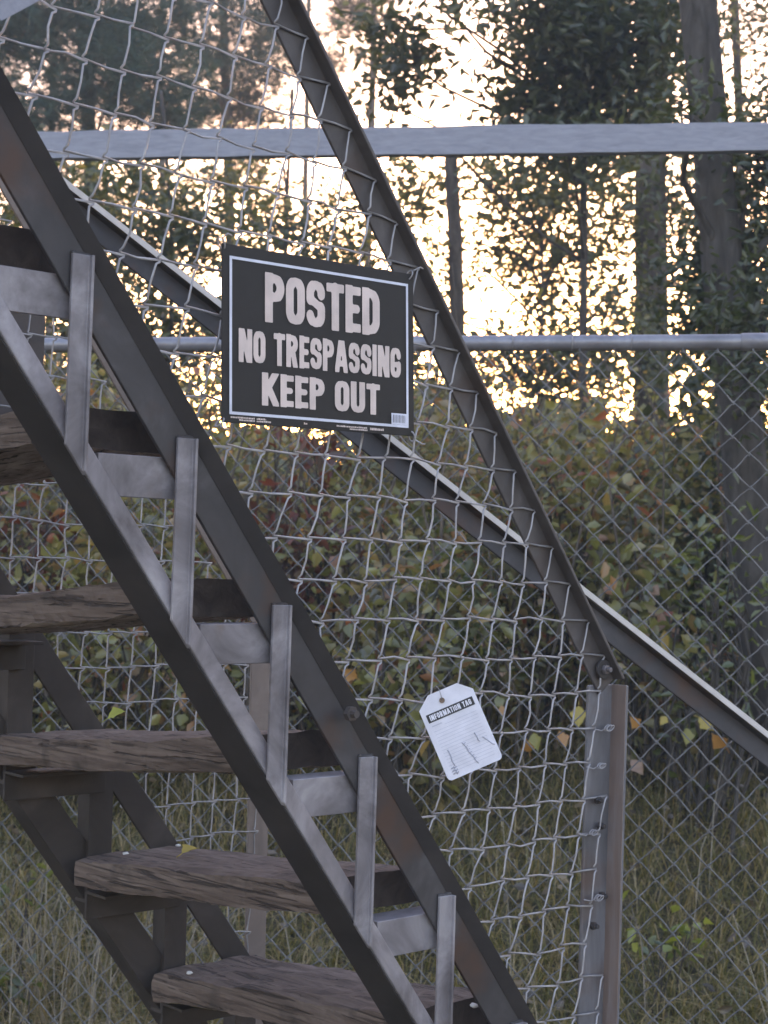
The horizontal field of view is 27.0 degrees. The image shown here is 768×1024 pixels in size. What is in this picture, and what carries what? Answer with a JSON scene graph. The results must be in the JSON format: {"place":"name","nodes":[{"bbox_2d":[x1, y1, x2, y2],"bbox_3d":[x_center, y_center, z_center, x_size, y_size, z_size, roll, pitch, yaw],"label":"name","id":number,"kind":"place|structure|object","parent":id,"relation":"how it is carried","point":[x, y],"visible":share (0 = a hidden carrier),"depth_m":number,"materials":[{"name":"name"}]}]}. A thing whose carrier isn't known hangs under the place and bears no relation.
{"place":"outdoors","nodes":[
{"label":"outdoors","id":0,"kind":"place"},
{"bbox_2d":[0,0,627,1023],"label":"metal staircase","id":1,"kind":"structure","parent":0,"point":[152,442],"depth_m":2.13,"materials":[{"name":"metal"}]},
{"bbox_2d":[0,0,39,20],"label":"blank plate","id":2,"kind":"object","parent":1,"relation":"attached to","point":[8,8],"visible":1,"depth_m":1.51,"materials":[{"name":"white paint"}]},
{"bbox_2d":[177,844,198,856],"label":"fallen leaf","id":3,"kind":"object","parent":1,"relation":"on","point":[186,848],"visible":1,"depth_m":2.48,"materials":[{"name":"yellow plant"}]},
{"bbox_2d":[215,233,424,444],"bbox_3d":[-0.074,-0.214,2.041,0.341,0.244,0.024,3,-3,-42],"label":"posted sign","id":4,"kind":"object","parent":1,"relation":"attached to","point":[312,343],"visible":1,"depth_m":2.03,"materials":[{"name":"black"}]},
{"bbox_2d":[419,683,501,779],"bbox_3d":[0.103,0.295,2.149,0.112,0.129,0.018,1,-2,6],"label":"information tag","id":5,"kind":"object","parent":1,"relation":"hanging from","point":[463,740],"visible":1,"depth_m":2.15,"materials":[{"name":"white paper"}]},
{"bbox_2d":[470,1003,477,1007],"bbox_3d":[0.128,0.703,2.277,0.013,0.007,0.012,1,-2,0],"label":"pale chip","id":6,"kind":"object","parent":1,"relation":"on","point":[473,1005],"visible":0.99,"depth_m":2.27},
{"bbox_2d":[0,586,767,1023],"bbox_3d":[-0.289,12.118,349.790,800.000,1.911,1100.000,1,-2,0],"label":"ground","id":7,"kind":"structure","parent":0,"point":[570,864],"depth_m":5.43,"materials":[{"name":"green plant"}]},
{"bbox_2d":[0,954,43,1023],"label":"weed","id":8,"kind":"object","parent":7,"relation":"on","point":[16,981],"visible":0.75,"depth_m":4.08,"materials":[{"name":"green plant"}]},
{"bbox_2d":[0,863,52,1007],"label":"weed","id":9,"kind":"object","parent":7,"relation":"on","point":[7,889],"visible":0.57,"depth_m":4.45,"materials":[{"name":"green plant"}]},
{"bbox_2d":[1,5,103,586],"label":"pine tree","id":10,"kind":"object","parent":7,"relation":"on","point":[48,330],"depth_m":20.00,"materials":[{"name":"green plant"}]},
{"bbox_2d":[0,479,123,732],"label":"shrub","id":11,"kind":"object","parent":7,"relation":"on","point":[27,572],"visible":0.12,"depth_m":6.82,"materials":[{"name":"green plant"}]},
{"bbox_2d":[102,707,124,721],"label":"fallen leaf","id":12,"kind":"object","parent":7,"relation":"on","point":[114,712],"visible":1,"depth_m":2.66,"materials":[{"name":"plant"}]},
{"bbox_2d":[0,0,231,578],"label":"pine tree","id":13,"kind":"object","parent":7,"relation":"on","point":[30,22],"visible":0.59,"depth_m":12.56,"materials":[{"name":"green plant"}]},
{"bbox_2d":[8,497,243,817],"bbox_3d":[-0.985,0.469,6.114,1.109,1.410,1.225,0,-2,25],"label":"shrub","id":14,"kind":"object","parent":7,"relation":"on","point":[55,545],"visible":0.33,"depth_m":6.01,"materials":[{"name":"green plant"}]},
{"bbox_2d":[0,90,277,655],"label":"sapling","id":15,"kind":"object","parent":7,"relation":"on","point":[181,235],"visible":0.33,"depth_m":9.85,"materials":[{"name":"green plant"}]},
{"bbox_2d":[102,12,230,565],"bbox_3d":[-2.959,-4.570,22.094,1.916,11.538,2.281,1,-2,0],"label":"pine tree","id":16,"kind":"object","parent":7,"relation":"on","point":[162,162],"visible":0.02,"depth_m":22.20,"materials":[{"name":"green plant"}]},
{"bbox_2d":[132,0,329,484],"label":"pine tree","id":17,"kind":"object","parent":7,"relation":"on","point":[243,90],"visible":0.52,"depth_m":16.07,"materials":[{"name":"green plant"}]},
{"bbox_2d":[204,425,373,729],"bbox_3d":[-0.367,0.188,6.899,0.708,1.692,1.291,1,-2,0],"label":"shrub","id":18,"kind":"object","parent":7,"relation":"on","point":[294,544],"visible":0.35,"depth_m":6.65,"materials":[{"name":"green plant"}]},
{"bbox_2d":[239,0,369,561],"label":"pine tree","id":19,"kind":"object","parent":7,"relation":"on","point":[304,184],"visible":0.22,"depth_m":24.39,"materials":[{"name":"green plant"}]},
{"bbox_2d":[182,89,458,535],"bbox_3d":[-0.531,-0.941,11.693,2.176,4.162,2.210,1,-2,0],"label":"sapling","id":20,"kind":"object","parent":7,"relation":"on","point":[288,226],"visible":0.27,"depth_m":11.27,"materials":[{"name":"green plant"}]},
{"bbox_2d":[313,0,415,578],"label":"pine tree","id":21,"kind":"object","parent":7,"relation":"on","point":[341,30],"visible":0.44,"depth_m":19.14,"materials":[{"name":"green plant"}]},
{"bbox_2d":[0,250,767,788],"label":"undergrowth","id":22,"kind":"object","parent":7,"relation":"on","point":[394,484],"visible":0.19,"depth_m":6.72,"materials":[{"name":"green plant"}]},
{"bbox_2d":[0,333,767,1023],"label":"chain link fence","id":23,"kind":"object","parent":7,"relation":"on","point":[630,341],"visible":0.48,"depth_m":3.42,"materials":[{"name":"metal"}]},
{"bbox_2d":[0,677,767,1022],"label":"leaf litter","id":24,"kind":"object","parent":7,"relation":"on","point":[526,905],"visible":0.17,"depth_m":5.34,"materials":[{"name":"brown plant"}]},
{"bbox_2d":[0,365,767,587],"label":"woods","id":25,"kind":"object","parent":7,"relation":"on","point":[559,415],"visible":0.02,"depth_m":24.92,"materials":[{"name":"green plant"}]},
{"bbox_2d":[37,122,767,160],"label":"fence rail","id":26,"kind":"object","parent":7,"relation":"on","point":[581,139],"visible":0.84,"depth_m":5.00,"materials":[{"name":"grey metal"}]},
{"bbox_2d":[294,504,512,819],"bbox_3d":[0.064,0.560,5.978,1.046,1.175,1.225,3,-2,-39],"label":"shrub","id":27,"kind":"object","parent":7,"relation":"on","point":[374,598],"visible":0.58,"depth_m":5.83,"materials":[{"name":"green plant"}]},
{"bbox_2d":[341,669,358,681],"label":"fallen leaf","id":28,"kind":"object","parent":27,"relation":"on","point":[352,676],"visible":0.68,"depth_m":5.53,"materials":[{"name":"orange plant"}]},
{"bbox_2d":[62,176,767,767],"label":"steel brace","id":29,"kind":"object","parent":7,"relation":"on","point":[672,674],"visible":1,"depth_m":2.75,"materials":[{"name":"grey metal"}]},
{"bbox_2d":[368,503,530,698],"bbox_3d":[0.232,0.483,6.588,0.689,1.053,1.308,1,-2,0],"label":"shrub","id":30,"kind":"object","parent":7,"relation":"on","point":[469,564],"visible":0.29,"depth_m":6.42,"materials":[{"name":"green plant"}]},
{"bbox_2d":[442,157,464,613],"bbox_3d":[0.454,-0.753,10.995,0.209,3.790,0.242,1,-2,0],"label":"dead snag","id":31,"kind":"object","parent":7,"relation":"on","point":[455,251],"visible":0.33,"depth_m":10.98,"materials":[{"name":"brown wood"}]},
{"bbox_2d":[498,706,504,714],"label":"fallen leaf","id":32,"kind":"object","parent":7,"relation":"on","point":[501,709],"visible":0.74,"depth_m":5.53,"materials":[{"name":"orange plant"}]},
{"bbox_2d":[521,740,533,757],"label":"fallen leaf","id":33,"kind":"object","parent":7,"relation":"on","point":[528,748],"visible":0.72,"depth_m":5.52,"materials":[{"name":"orange plant"}]},
{"bbox_2d":[353,156,706,629],"bbox_3d":[1.126,-0.779,11.480,2.531,3.805,2.123,2,-2,-24],"label":"hickory tree","id":34,"kind":"object","parent":7,"relation":"on","point":[527,265],"visible":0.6,"depth_m":11.52,"materials":[{"name":"green plant"}]},
{"bbox_2d":[329,0,735,549],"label":"oak tree","id":35,"kind":"object","parent":7,"relation":"on","point":[588,53],"visible":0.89,"depth_m":8.51,"materials":[{"name":"green plant"}]},
{"bbox_2d":[528,729,541,751],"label":"fallen leaf","id":36,"kind":"object","parent":7,"relation":"on","point":[534,740],"visible":0.88,"depth_m":5.52,"materials":[{"name":"plant"}]},
{"bbox_2d":[452,400,666,733],"bbox_3d":[0.739,0.250,6.966,0.949,1.478,1.196,1,-2,0],"label":"shrub","id":37,"kind":"object","parent":7,"relation":"on","point":[597,513],"visible":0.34,"depth_m":6.82,"materials":[{"name":"green plant"}]},
{"bbox_2d":[557,731,568,745],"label":"fallen leaf","id":38,"kind":"object","parent":7,"relation":"on","point":[563,737],"visible":0.74,"depth_m":5.52,"materials":[{"name":"orange plant"}]},
{"bbox_2d":[569,701,585,727],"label":"fallen leaf","id":39,"kind":"object","parent":7,"relation":"on","point":[579,710],"visible":0.82,"depth_m":5.52,"materials":[{"name":"yellow plant"}]},
{"bbox_2d":[627,757,643,774],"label":"fallen leaf","id":40,"kind":"object","parent":7,"relation":"on","point":[637,768],"visible":0.93,"depth_m":5.37,"materials":[{"name":"plant"}]},
{"bbox_2d":[551,471,719,795],"bbox_3d":[0.978,0.471,6.197,0.639,1.252,1.204,1,-2,0],"label":"shrub","id":41,"kind":"object","parent":7,"relation":"on","point":[646,608],"visible":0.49,"depth_m":6.08,"materials":[{"name":"green plant"}]},
{"bbox_2d":[630,716,641,732],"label":"fallen leaf","id":42,"kind":"object","parent":7,"relation":"on","point":[634,724],"visible":0.79,"depth_m":5.52,"materials":[{"name":"orange plant"}]},
{"bbox_2d":[574,0,746,621],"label":"tall tree","id":43,"kind":"object","parent":7,"relation":"on","point":[663,189],"visible":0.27,"depth_m":11.94,"materials":[{"name":"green plant"}]},
{"bbox_2d":[624,927,696,1018],"bbox_3d":[0.771,1.306,4.447,0.152,0.296,0.158,0,-2,36],"label":"weed","id":44,"kind":"object","parent":7,"relation":"on","point":[652,940],"visible":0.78,"depth_m":4.45,"materials":[{"name":"green plant"}]},
{"bbox_2d":[660,716,667,724],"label":"fallen leaf","id":45,"kind":"object","parent":7,"relation":"on","point":[663,719],"visible":0.93,"depth_m":5.53,"materials":[{"name":"yellow plant"}]},
{"bbox_2d":[622,890,712,1008],"bbox_3d":[0.801,1.254,4.480,0.265,0.366,0.177,1,-2,0],"label":"weed","id":46,"kind":"object","parent":7,"relation":"on","point":[667,947],"visible":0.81,"depth_m":4.50,"materials":[{"name":"green plant"}]},
{"bbox_2d":[604,0,767,796],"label":"tall tree","id":47,"kind":"object","parent":7,"relation":"on","point":[723,288],"visible":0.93,"depth_m":6.15,"materials":[{"name":"green plant"}]},
{"bbox_2d":[607,471,767,857],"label":"shrub","id":48,"kind":"object","parent":7,"relation":"on","point":[713,674],"visible":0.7,"depth_m":5.69,"materials":[{"name":"green plant"}]},
{"bbox_2d":[681,724,694,744],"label":"fallen leaf","id":49,"kind":"object","parent":7,"relation":"on","point":[688,733],"visible":0.96,"depth_m":5.52,"materials":[{"name":"green plant"}]},
{"bbox_2d":[623,350,767,716],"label":"shrub","id":50,"kind":"object","parent":7,"relation":"on","point":[647,410],"visible":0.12,"depth_m":7.14,"materials":[{"name":"green plant"}]},
{"bbox_2d":[694,715,713,730],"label":"fallen leaf","id":51,"kind":"object","parent":7,"relation":"on","point":[703,724],"visible":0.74,"depth_m":5.52,"materials":[{"name":"yellow plant"}]},
{"bbox_2d":[711,733,729,753],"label":"fallen leaf","id":52,"kind":"object","parent":7,"relation":"on","point":[717,741],"visible":0.77,"depth_m":5.52,"materials":[{"name":"orange plant"}]},
{"bbox_2d":[717,0,767,226],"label":"slim tree","id":53,"kind":"object","parent":7,"relation":"on","point":[762,18],"visible":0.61,"depth_m":13.46,"materials":[{"name":"green plant"}]},
{"bbox_2d":[0,0,767,450],"label":"sky","id":54,"kind":"structure","parent":0,"point":[449,116],"materials":[{"name":"white"}]}
]}

